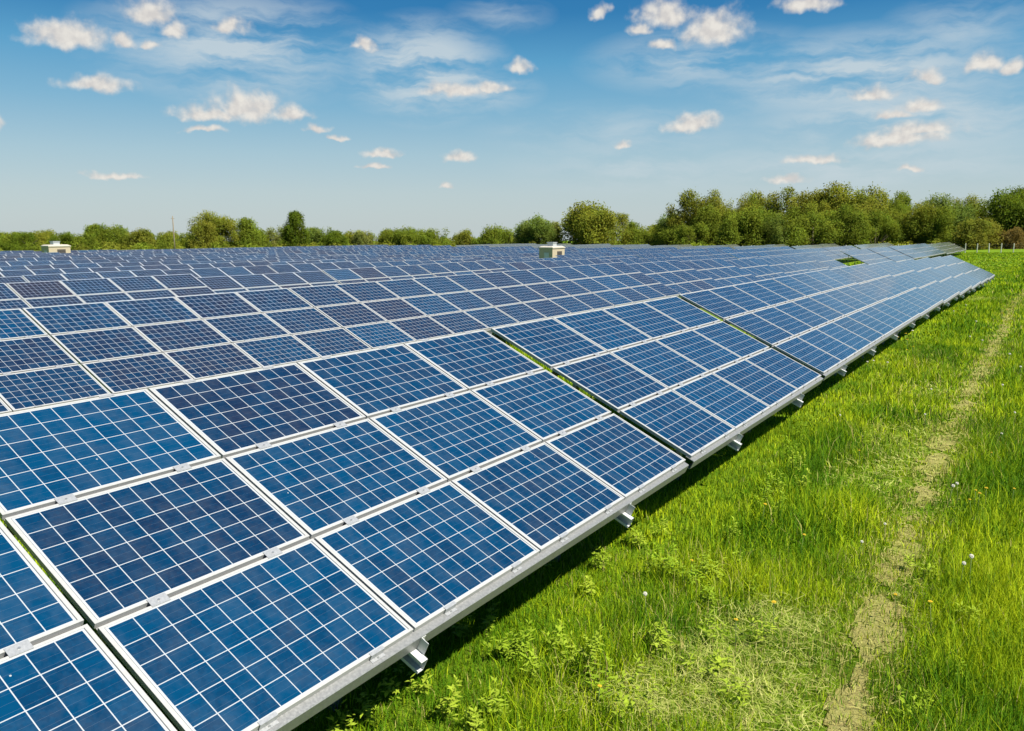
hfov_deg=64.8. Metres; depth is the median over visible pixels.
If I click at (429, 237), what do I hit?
tree
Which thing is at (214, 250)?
solar table
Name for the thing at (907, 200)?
tree
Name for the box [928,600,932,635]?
dandelion flower
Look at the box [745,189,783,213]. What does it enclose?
tree
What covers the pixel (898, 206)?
tree
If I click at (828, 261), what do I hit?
solar table
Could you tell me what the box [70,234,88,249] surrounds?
tree
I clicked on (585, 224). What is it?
tree
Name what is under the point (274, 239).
tree
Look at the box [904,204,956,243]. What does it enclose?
tree
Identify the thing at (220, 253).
solar table
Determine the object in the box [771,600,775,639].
dandelion flower
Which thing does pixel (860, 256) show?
solar table
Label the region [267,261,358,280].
solar table
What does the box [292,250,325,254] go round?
solar table
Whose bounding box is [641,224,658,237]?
tree
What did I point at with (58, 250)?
door
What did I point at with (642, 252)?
solar table
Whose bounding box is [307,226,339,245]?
tree
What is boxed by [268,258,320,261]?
solar table
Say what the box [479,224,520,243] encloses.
tree
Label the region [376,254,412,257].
solar table
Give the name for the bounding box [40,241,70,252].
equipment hut
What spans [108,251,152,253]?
solar table
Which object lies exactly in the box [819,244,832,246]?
solar table
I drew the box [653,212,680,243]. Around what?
tree
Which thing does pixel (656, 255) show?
solar table
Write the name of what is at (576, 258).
solar table
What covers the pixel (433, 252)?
solar table
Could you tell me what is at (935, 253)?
solar table
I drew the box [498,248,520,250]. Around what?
solar table
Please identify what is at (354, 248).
solar table
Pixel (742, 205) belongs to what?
tree
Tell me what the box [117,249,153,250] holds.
solar table
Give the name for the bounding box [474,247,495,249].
solar table
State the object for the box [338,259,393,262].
solar table
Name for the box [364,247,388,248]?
solar table
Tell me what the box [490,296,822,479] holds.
solar table
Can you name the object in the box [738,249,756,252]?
solar table
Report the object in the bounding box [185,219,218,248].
tree
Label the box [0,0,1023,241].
sky
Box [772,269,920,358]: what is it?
solar table
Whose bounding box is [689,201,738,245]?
tree
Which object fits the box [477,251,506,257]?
solar table
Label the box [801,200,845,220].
tree
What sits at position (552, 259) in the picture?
solar table
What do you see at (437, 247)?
solar table
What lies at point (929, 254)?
solar table
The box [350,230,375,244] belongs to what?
tree
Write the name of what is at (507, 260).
solar table
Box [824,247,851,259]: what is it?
solar table
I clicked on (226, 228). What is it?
tree
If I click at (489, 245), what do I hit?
solar table
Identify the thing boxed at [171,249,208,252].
solar table
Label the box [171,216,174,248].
utility pole
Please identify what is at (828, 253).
solar table
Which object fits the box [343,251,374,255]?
solar table
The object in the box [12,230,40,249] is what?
tree
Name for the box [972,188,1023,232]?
tree
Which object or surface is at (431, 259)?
solar table
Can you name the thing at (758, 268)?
solar table
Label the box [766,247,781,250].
solar table
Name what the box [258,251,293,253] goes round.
solar table
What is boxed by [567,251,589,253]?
solar table
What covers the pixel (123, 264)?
solar table
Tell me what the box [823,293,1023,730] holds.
path
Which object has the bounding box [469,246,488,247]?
solar table
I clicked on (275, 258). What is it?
solar table
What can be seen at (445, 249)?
solar table
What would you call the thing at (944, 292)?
solar table
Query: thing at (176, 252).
solar table
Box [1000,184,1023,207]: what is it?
tree
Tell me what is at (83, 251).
solar table
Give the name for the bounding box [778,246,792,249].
solar table
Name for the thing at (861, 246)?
solar table
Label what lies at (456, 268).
solar table
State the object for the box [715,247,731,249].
solar table
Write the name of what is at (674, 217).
tree
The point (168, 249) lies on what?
solar table
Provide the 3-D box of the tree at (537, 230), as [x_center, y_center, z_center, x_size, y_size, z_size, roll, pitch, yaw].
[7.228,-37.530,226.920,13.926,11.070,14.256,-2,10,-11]
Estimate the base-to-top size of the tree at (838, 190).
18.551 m
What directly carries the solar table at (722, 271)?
on the ground at (724, 631)
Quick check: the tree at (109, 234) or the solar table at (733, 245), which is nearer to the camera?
the solar table at (733, 245)
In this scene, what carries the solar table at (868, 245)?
on the ground at (724, 631)
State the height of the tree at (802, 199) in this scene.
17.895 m
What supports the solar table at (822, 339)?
on the ground at (724, 631)
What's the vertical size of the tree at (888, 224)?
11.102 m
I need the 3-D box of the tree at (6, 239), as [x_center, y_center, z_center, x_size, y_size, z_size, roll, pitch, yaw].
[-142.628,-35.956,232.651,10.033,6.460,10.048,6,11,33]
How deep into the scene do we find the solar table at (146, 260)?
73.29 m
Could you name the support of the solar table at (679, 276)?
on the ground at (724, 631)
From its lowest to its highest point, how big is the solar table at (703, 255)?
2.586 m
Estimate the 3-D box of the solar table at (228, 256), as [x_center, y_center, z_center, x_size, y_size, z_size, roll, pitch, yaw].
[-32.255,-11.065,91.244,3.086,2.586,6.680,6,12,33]
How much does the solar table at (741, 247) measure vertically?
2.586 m
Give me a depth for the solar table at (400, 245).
178.60 m
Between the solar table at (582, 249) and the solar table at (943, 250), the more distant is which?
the solar table at (582, 249)
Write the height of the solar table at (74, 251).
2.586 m
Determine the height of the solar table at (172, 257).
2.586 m
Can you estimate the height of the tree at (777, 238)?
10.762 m
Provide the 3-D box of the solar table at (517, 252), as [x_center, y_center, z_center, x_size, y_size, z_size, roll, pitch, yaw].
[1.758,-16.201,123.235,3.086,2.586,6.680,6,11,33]
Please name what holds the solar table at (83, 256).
on the ground at (724, 631)
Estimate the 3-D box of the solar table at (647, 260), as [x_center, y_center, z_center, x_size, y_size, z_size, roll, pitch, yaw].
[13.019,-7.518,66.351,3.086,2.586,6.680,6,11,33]
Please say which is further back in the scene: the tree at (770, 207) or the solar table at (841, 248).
the tree at (770, 207)
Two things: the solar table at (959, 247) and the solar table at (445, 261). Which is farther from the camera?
the solar table at (959, 247)
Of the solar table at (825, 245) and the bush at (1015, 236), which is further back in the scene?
the bush at (1015, 236)
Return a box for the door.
[57,249,65,252]
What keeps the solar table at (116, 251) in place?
on the ground at (724, 631)
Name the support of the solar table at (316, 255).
on the ground at (724, 631)
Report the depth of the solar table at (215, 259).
79.10 m
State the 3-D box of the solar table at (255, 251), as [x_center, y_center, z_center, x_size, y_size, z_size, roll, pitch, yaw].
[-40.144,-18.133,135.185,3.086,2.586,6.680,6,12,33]
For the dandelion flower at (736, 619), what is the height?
0.346 m
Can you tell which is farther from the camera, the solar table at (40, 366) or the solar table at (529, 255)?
the solar table at (529, 255)
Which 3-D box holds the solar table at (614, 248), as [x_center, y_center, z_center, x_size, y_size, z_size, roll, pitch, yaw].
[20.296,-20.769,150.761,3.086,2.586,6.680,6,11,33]
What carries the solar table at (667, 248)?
on the ground at (724, 631)
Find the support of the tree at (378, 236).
on the ground at (724, 631)
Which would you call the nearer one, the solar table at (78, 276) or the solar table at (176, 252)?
the solar table at (78, 276)
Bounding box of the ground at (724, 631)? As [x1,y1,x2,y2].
[0,241,1023,730]
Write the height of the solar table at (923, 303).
2.589 m
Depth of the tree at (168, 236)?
235.97 m
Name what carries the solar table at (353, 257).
on the ground at (724, 631)
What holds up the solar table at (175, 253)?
on the ground at (724, 631)
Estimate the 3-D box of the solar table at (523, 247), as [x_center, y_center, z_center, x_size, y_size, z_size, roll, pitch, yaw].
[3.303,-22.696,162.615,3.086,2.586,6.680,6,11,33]
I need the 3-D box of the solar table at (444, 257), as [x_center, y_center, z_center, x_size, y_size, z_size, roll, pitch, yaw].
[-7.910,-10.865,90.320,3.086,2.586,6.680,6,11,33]
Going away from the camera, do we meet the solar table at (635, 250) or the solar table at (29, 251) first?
the solar table at (29, 251)
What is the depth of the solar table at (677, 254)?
95.48 m
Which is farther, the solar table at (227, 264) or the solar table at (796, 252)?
the solar table at (796, 252)
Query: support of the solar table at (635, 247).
on the ground at (724, 631)
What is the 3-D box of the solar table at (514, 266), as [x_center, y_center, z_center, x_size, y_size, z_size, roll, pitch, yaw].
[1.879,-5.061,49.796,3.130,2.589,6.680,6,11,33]
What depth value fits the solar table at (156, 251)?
130.93 m
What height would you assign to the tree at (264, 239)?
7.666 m
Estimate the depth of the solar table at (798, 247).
140.94 m
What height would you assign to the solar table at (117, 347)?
2.599 m
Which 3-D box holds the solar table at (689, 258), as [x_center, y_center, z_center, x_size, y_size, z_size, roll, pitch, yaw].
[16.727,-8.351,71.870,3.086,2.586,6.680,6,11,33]
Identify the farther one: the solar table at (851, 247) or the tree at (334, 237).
the tree at (334, 237)
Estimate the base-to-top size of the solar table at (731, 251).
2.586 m
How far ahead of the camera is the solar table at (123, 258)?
81.23 m
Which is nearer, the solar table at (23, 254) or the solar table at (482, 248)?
the solar table at (23, 254)
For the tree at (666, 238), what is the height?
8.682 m
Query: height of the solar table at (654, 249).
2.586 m
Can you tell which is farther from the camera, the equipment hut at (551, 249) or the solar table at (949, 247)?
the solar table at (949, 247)
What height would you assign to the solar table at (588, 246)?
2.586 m
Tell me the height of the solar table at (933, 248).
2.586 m
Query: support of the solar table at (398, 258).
on the ground at (724, 631)
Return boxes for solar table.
[0,250,35,252]
[0,253,50,255]
[0,255,54,257]
[0,256,72,260]
[0,261,31,269]
[0,266,27,270]
[0,268,92,281]
[0,276,26,300]
[0,283,51,337]
[0,308,110,413]
[0,330,688,730]
[0,521,176,730]
[6,252,60,254]
[6,274,215,307]
[22,269,166,281]
[22,288,371,393]
[24,262,122,269]
[29,259,110,264]
[34,250,78,252]
[54,254,104,255]
[55,255,114,257]
[60,252,108,254]
[72,256,137,260]
[77,250,116,252]
[89,264,192,271]
[101,251,132,251]
[105,253,154,255]
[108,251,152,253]
[111,258,178,262]
[115,254,168,257]
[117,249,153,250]
[119,260,200,266]
[133,250,171,251]
[137,256,194,259]
[153,249,187,250]
[153,251,192,252]
[153,252,197,254]
[162,265,276,277]
[167,254,215,256]
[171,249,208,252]
[178,257,238,261]
[188,248,218,249]
[188,261,272,268]
[194,255,244,258]
[197,271,339,292]
[198,252,238,253]
[199,259,263,262]
[208,249,238,251]
[214,253,257,255]
[215,250,252,253]
[219,247,247,249]
[238,257,290,260]
[240,248,269,249]
[244,255,290,257]
[250,249,283,253]
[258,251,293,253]
[258,253,296,254]
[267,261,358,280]
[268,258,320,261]
[270,260,337,264]
[276,246,301,247]
[282,248,312,250]
[288,254,328,257]
[288,276,518,348]
[290,256,336,259]
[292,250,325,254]
[298,247,324,248]
[301,246,324,247]
[309,252,346,255]
[313,248,338,249]
[322,265,435,283]
[323,246,348,247]
[324,249,353,251]
[328,258,369,260]
[334,255,377,258]
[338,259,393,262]
[339,247,365,248]
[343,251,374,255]
[353,248,380,250]
[353,260,422,267]
[359,252,394,255]
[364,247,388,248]
[369,257,413,259]
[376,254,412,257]
[379,248,406,249]
[391,245,411,246]
[392,251,424,256]
[394,258,441,260]
[402,249,428,251]
[405,247,428,249]
[410,246,431,247]
[412,256,451,258]
[417,253,454,257]
[417,260,507,275]
[420,259,476,263]
[424,251,451,253]
[427,247,449,248]
[427,248,452,250]
[432,245,451,246]
[442,257,484,259]
[445,268,613,322]
[448,252,485,257]
[450,246,470,247]
[451,248,475,249]
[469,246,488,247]
[474,244,493,246]
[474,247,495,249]
[476,249,499,251]
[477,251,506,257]
[477,258,525,262]
[483,256,521,259]
[484,253,520,257]
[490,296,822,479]
[493,245,512,246]
[494,247,515,248]
[496,260,560,270]
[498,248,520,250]
[503,250,530,253]
[515,246,532,247]
[515,253,538,258]
[519,248,538,250]
[523,257,563,261]
[528,244,543,247]
[549,262,680,306]
[552,258,604,266]
[555,254,587,257]
[562,256,599,259]
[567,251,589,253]
[570,248,592,250]
[579,246,597,247]
[584,252,618,259]
[588,250,609,252]
[589,248,608,250]
[601,257,645,263]
[606,247,623,249]
[609,249,629,251]
[610,245,628,248]
[610,252,642,258]
[627,246,644,248]
[627,248,647,251]
[627,260,725,293]
[632,251,655,254]
[638,253,667,258]
[640,257,674,262]
[645,248,661,250]
[656,245,669,247]
[661,247,676,249]
[662,252,689,257]
[668,245,681,248]
[670,249,690,251]
[673,256,703,260]
[678,247,694,248]
[679,278,885,380]
[680,258,761,285]
[684,251,715,258]
[687,248,705,251]
[702,248,718,250]
[703,250,736,259]
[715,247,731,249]
[721,249,743,253]
[724,258,788,279]
[727,244,738,248]
[729,252,759,258]
[733,246,748,248]
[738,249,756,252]
[744,246,758,248]
[752,251,777,257]
[753,248,769,251]
[757,256,811,274]
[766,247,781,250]
[768,250,793,256]
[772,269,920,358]
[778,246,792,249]
[784,249,810,255]
[784,255,832,270]
[791,246,806,248]
[799,248,822,255]
[802,245,815,248]
[808,254,846,268]
[813,248,843,259]
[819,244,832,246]
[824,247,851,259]
[831,263,943,332]
[834,246,854,260]
[841,250,879,264]
[843,245,857,259]
[854,245,867,248]
[857,249,890,263]
[863,244,874,247]
[867,247,905,261]
[869,260,959,311]
[881,247,913,259]
[888,246,921,259]
[897,259,971,307]
[899,245,928,257]
[906,245,934,257]
[913,244,939,256]
[916,257,981,291]
[920,243,944,256]
[928,244,950,257]
[931,256,988,293]
[933,243,954,255]
[937,243,958,252]
[943,243,962,252]
[943,255,994,281]
[945,242,965,253]
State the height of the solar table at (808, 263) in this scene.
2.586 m
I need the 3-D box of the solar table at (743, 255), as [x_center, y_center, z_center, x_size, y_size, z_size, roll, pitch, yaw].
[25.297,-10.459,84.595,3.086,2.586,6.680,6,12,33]
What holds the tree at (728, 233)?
on the ground at (724, 631)
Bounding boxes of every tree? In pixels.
[0,231,33,249]
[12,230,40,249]
[27,228,55,244]
[46,231,74,247]
[56,231,82,244]
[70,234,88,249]
[79,224,101,247]
[85,222,127,249]
[117,227,128,242]
[121,226,157,248]
[148,230,164,248]
[157,231,178,244]
[175,232,196,247]
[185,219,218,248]
[186,210,240,247]
[236,217,261,246]
[239,227,270,245]
[264,225,287,246]
[276,235,288,244]
[279,210,311,245]
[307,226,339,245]
[319,230,349,245]
[343,229,355,243]
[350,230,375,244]
[367,228,391,243]
[378,225,418,244]
[378,228,396,244]
[410,227,422,244]
[416,227,451,245]
[449,228,474,246]
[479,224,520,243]
[512,212,557,243]
[549,221,565,242]
[556,199,622,244]
[602,211,632,244]
[617,220,642,244]
[632,227,655,245]
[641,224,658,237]
[651,224,680,245]
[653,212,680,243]
[664,188,728,240]
[665,207,698,230]
[673,221,710,245]
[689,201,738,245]
[707,186,764,213]
[715,218,741,244]
[727,198,776,245]
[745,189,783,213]
[759,212,793,245]
[764,197,790,222]
[772,206,847,248]
[774,186,838,225]
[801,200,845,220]
[820,180,890,212]
[832,201,873,246]
[833,200,888,241]
[863,207,905,244]
[865,190,907,208]
[879,200,937,245]
[882,197,912,218]
[899,192,911,209]
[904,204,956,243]
[911,192,979,243]
[951,193,991,219]
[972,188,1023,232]
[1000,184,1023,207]
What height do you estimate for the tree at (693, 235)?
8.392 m
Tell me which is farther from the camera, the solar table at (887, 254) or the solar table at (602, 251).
the solar table at (602, 251)
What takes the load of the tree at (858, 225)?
on the ground at (724, 631)
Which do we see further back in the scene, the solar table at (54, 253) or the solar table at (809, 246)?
the solar table at (809, 246)
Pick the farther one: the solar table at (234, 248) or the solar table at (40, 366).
the solar table at (234, 248)
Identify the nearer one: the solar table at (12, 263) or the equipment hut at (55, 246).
the solar table at (12, 263)
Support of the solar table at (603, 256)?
on the ground at (724, 631)
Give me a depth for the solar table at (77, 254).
98.86 m
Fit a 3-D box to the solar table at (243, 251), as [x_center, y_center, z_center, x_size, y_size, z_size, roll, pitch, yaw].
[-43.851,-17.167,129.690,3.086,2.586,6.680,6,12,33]
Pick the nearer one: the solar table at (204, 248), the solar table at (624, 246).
the solar table at (204, 248)
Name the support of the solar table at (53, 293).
on the ground at (724, 631)
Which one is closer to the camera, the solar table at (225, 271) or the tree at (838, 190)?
the solar table at (225, 271)
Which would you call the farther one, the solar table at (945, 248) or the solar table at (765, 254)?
the solar table at (945, 248)
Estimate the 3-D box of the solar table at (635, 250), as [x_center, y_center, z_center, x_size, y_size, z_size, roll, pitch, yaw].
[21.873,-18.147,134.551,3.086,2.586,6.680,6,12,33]
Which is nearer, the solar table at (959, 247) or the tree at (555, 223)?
the solar table at (959, 247)
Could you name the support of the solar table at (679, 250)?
on the ground at (724, 631)
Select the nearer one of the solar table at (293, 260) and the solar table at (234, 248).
the solar table at (293, 260)
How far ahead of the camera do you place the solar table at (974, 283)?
46.77 m
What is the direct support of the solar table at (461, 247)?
on the ground at (724, 631)
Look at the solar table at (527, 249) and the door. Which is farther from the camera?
the solar table at (527, 249)
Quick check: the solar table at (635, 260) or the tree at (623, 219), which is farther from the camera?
the tree at (623, 219)
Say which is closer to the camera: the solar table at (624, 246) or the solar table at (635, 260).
the solar table at (635, 260)
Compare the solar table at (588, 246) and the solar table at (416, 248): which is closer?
the solar table at (416, 248)
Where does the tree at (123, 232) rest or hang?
on the ground at (724, 631)
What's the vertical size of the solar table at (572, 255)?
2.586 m
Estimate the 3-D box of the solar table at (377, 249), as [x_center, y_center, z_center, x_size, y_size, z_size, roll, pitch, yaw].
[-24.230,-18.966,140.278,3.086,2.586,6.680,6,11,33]
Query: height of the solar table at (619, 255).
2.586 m
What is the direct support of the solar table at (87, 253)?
on the ground at (724, 631)
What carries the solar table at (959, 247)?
on the ground at (724, 631)
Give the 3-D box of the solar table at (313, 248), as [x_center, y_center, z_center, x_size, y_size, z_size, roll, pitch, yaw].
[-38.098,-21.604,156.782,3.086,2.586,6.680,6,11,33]
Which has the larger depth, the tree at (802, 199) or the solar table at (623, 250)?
the tree at (802, 199)
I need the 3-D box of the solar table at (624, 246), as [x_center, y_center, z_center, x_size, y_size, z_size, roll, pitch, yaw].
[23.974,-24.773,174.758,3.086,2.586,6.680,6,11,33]
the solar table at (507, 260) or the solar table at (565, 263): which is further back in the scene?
the solar table at (507, 260)
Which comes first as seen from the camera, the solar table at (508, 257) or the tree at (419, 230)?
the solar table at (508, 257)
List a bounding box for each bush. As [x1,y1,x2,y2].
[438,236,454,246]
[469,236,483,244]
[951,216,1008,249]
[993,226,1023,248]
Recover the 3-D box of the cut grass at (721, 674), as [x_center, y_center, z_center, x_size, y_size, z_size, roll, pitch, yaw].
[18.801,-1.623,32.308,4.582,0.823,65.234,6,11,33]
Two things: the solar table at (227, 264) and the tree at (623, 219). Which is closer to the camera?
the solar table at (227, 264)
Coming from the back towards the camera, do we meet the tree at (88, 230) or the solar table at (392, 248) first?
the tree at (88, 230)
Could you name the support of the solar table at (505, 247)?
on the ground at (724, 631)
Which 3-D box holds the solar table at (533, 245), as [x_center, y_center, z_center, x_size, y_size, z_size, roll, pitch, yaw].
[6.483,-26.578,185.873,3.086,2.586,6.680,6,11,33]
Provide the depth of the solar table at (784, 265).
56.63 m
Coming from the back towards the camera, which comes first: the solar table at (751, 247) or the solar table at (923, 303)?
the solar table at (751, 247)
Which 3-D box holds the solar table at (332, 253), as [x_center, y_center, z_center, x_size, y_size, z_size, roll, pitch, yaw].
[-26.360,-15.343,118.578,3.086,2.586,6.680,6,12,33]
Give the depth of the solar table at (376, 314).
22.93 m
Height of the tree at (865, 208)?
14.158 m
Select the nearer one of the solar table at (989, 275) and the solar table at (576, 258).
the solar table at (989, 275)
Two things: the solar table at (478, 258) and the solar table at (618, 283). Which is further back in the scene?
the solar table at (478, 258)
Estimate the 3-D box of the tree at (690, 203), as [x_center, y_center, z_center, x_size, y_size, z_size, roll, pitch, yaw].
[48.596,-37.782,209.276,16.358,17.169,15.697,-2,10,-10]
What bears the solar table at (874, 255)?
on the ground at (724, 631)
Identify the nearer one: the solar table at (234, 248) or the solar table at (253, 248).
the solar table at (253, 248)
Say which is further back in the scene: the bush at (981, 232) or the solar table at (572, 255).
the bush at (981, 232)
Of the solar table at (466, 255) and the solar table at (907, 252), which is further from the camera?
the solar table at (466, 255)
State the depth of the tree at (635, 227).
233.39 m
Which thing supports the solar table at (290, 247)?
on the ground at (724, 631)
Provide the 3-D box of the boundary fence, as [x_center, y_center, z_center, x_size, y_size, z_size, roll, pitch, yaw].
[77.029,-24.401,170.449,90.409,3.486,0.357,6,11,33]
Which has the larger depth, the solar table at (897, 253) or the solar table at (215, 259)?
the solar table at (897, 253)
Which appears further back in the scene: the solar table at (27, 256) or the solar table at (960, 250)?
the solar table at (960, 250)
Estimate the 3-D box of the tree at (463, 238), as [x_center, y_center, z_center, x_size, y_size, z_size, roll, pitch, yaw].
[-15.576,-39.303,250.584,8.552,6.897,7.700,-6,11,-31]
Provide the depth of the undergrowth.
221.38 m
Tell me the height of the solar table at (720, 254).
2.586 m
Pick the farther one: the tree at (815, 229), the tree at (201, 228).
the tree at (201, 228)
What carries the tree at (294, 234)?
on the ground at (724, 631)
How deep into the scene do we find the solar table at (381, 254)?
113.09 m
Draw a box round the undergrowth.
[0,236,1008,250]
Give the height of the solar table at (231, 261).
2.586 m
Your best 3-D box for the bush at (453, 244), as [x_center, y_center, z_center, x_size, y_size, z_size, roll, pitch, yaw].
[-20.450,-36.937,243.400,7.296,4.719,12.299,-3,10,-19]
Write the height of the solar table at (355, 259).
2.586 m
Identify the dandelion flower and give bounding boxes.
[734,618,737,650]
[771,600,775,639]
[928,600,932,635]
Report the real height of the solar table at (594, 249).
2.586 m
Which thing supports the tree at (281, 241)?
on the ground at (724, 631)
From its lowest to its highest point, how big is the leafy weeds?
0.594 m
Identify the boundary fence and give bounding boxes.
[751,243,1014,252]
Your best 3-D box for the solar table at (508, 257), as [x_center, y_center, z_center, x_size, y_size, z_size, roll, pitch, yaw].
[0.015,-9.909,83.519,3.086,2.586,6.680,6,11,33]
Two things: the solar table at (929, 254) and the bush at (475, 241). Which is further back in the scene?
the bush at (475, 241)
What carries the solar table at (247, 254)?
on the ground at (724, 631)
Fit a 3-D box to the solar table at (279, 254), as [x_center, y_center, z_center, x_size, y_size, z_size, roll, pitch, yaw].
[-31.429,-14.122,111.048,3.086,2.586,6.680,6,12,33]
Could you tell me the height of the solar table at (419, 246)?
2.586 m
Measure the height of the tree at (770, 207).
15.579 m
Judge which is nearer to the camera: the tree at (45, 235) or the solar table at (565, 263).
the solar table at (565, 263)
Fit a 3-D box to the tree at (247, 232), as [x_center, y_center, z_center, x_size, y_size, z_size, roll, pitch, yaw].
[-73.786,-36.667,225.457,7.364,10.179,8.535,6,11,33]
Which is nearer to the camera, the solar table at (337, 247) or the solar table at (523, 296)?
the solar table at (523, 296)
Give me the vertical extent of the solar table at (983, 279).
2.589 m
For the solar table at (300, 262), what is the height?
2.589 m
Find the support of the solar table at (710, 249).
on the ground at (724, 631)
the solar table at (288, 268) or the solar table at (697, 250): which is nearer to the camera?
the solar table at (288, 268)
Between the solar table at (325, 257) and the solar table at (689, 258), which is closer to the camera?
the solar table at (689, 258)
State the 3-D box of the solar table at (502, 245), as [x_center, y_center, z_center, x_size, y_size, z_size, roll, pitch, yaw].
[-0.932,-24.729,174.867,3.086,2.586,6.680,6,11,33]
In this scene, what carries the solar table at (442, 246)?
on the ground at (724, 631)
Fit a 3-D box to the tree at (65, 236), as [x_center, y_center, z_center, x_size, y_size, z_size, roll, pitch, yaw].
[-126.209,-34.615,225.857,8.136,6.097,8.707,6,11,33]
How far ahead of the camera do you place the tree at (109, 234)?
226.85 m
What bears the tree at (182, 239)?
on the ground at (724, 631)
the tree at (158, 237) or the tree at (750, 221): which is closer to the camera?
the tree at (750, 221)
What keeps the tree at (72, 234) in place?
on the ground at (724, 631)
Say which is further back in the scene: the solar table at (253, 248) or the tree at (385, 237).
the tree at (385, 237)
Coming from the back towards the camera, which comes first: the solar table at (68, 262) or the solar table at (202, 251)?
the solar table at (202, 251)
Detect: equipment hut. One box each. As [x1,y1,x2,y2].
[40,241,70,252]
[538,242,564,257]
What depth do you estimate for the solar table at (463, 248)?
146.43 m
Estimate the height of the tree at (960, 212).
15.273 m
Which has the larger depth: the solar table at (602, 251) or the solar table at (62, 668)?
the solar table at (602, 251)
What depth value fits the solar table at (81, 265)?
57.64 m
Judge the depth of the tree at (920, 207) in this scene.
198.10 m
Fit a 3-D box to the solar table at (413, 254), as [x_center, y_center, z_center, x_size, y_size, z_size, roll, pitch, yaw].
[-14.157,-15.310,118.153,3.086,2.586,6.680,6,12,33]
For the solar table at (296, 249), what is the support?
on the ground at (724, 631)
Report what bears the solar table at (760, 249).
on the ground at (724, 631)
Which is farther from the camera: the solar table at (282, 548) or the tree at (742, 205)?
the tree at (742, 205)
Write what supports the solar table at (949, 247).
on the ground at (724, 631)
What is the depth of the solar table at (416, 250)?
135.65 m
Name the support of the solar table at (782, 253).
on the ground at (724, 631)
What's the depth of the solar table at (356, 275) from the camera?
38.75 m
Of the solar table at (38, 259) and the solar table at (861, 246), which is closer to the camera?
the solar table at (38, 259)
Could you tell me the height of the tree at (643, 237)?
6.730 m
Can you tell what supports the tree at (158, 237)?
on the ground at (724, 631)
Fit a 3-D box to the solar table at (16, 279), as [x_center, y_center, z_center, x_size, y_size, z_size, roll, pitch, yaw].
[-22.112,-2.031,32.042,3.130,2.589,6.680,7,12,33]
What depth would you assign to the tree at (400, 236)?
230.25 m
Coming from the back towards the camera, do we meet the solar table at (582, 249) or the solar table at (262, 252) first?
the solar table at (582, 249)
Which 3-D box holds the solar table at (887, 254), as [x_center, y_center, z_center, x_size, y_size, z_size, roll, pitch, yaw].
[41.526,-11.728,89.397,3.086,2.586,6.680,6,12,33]
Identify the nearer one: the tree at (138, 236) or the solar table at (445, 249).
the solar table at (445, 249)
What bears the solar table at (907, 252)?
on the ground at (724, 631)
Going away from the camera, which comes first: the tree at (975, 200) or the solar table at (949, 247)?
the solar table at (949, 247)
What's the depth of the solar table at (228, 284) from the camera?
33.32 m
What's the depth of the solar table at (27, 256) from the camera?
84.44 m
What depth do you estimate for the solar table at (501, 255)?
101.87 m
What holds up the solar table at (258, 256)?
on the ground at (724, 631)
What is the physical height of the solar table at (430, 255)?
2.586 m
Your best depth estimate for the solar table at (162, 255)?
95.56 m
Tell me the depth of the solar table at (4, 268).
54.19 m
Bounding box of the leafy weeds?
[324,335,982,730]
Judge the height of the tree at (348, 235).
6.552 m
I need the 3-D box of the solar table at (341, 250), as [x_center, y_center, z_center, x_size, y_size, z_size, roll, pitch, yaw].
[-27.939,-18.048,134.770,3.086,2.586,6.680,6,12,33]
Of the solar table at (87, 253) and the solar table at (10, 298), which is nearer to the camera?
the solar table at (10, 298)
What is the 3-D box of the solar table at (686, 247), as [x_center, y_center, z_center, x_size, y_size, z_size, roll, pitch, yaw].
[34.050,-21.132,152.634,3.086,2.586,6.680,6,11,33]
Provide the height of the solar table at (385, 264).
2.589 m
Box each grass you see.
[544,292,1022,730]
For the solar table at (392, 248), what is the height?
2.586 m
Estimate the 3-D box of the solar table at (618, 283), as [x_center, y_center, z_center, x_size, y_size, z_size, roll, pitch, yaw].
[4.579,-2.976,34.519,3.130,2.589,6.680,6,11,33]
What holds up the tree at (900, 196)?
on the ground at (724, 631)
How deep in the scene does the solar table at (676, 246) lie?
174.25 m
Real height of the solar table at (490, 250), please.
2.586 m
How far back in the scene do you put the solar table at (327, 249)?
147.22 m
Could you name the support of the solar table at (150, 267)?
on the ground at (724, 631)
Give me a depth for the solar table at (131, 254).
105.03 m
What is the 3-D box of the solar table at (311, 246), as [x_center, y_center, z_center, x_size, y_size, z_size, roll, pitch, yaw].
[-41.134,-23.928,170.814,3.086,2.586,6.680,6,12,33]
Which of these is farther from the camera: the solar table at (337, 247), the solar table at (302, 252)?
the solar table at (337, 247)
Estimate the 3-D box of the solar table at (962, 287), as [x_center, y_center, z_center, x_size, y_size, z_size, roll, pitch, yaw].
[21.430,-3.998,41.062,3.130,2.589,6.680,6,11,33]
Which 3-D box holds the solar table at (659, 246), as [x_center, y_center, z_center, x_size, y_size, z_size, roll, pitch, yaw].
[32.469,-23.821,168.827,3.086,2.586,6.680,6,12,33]
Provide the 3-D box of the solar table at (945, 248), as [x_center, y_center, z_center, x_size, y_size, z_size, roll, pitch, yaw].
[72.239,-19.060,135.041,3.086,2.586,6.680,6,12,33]
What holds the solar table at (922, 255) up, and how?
on the ground at (724, 631)
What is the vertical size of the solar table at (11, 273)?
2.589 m
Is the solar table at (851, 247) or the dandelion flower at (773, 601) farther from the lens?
the solar table at (851, 247)
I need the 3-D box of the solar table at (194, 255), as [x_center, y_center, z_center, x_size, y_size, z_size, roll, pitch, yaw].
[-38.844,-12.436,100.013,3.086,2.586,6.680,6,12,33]
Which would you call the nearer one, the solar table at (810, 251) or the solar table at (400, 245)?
the solar table at (810, 251)
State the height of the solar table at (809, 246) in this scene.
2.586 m

